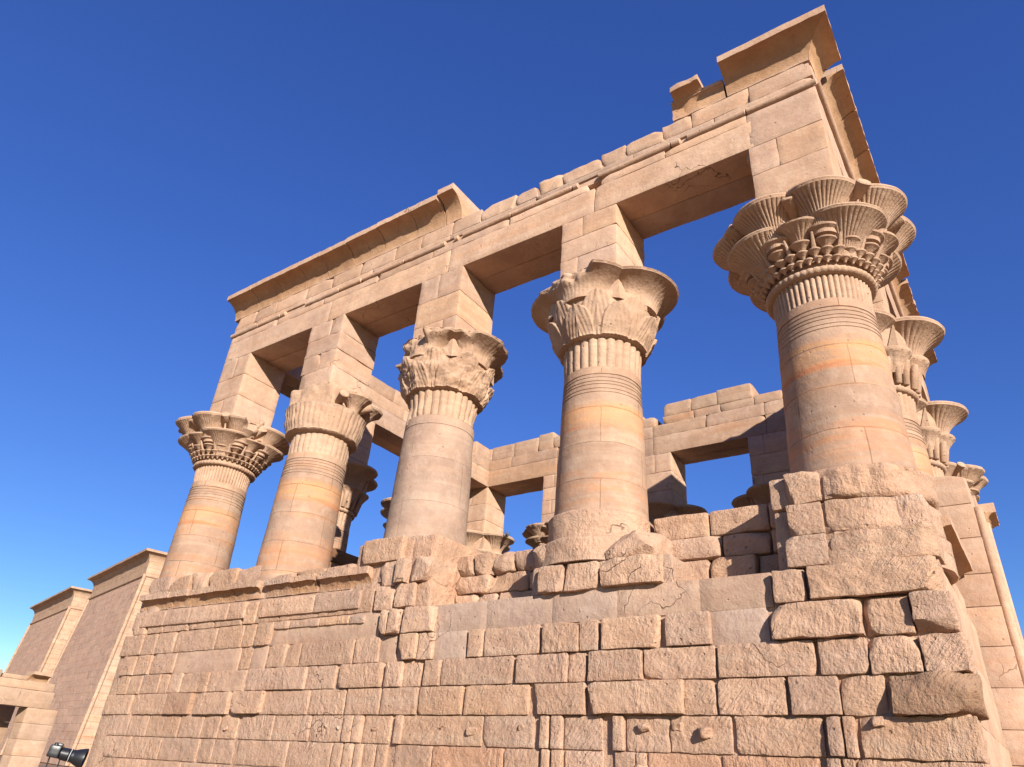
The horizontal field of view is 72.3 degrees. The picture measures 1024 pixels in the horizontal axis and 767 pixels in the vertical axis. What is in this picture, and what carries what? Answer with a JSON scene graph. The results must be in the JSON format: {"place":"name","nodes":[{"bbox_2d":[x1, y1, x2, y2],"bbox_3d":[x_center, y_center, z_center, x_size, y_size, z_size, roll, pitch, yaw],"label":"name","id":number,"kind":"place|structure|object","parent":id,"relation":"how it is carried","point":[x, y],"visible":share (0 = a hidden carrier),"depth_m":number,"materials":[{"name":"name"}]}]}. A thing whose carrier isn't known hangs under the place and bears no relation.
{"place":"outdoors","nodes":[
{"label":"outdoors","id":0,"kind":"place"},
{"bbox_2d":[0,755,69,766],"bbox_3d":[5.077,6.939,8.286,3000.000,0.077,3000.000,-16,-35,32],"label":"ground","id":1,"kind":"structure","parent":0,"point":[42,764],"depth_m":56.62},
{"bbox_2d":[0,669,57,766],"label":"stone gateway","id":2,"kind":"object","parent":1,"relation":"on","point":[30,695],"visible":1,"depth_m":39.05,"materials":[{"name":"stone"}]},
{"bbox_2d":[85,5,1023,766],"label":"temple kiosk","id":3,"kind":"object","parent":1,"relation":"on","point":[831,589],"visible":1,"depth_m":14.44,"materials":[{"name":"stone"}]},
{"bbox_2d":[0,586,91,755],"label":"pylon tower","id":4,"kind":"structure","parent":0,"point":[44,639],"depth_m":85.32,"materials":[{"name":"stone"}]},
{"bbox_2d":[46,742,88,766],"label":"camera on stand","id":5,"kind":"object","parent":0,"point":[60,751],"visible":1,"depth_m":4.28,"materials":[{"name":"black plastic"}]},
{"bbox_2d":[36,548,167,766],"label":"pylon tower","id":6,"kind":"structure","parent":0,"point":[83,672],"depth_m":65.74,"materials":[{"name":"stone"}]},
{"bbox_2d":[0,0,1023,672],"label":"sky","id":7,"kind":"structure","parent":0,"point":[161,161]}
]}

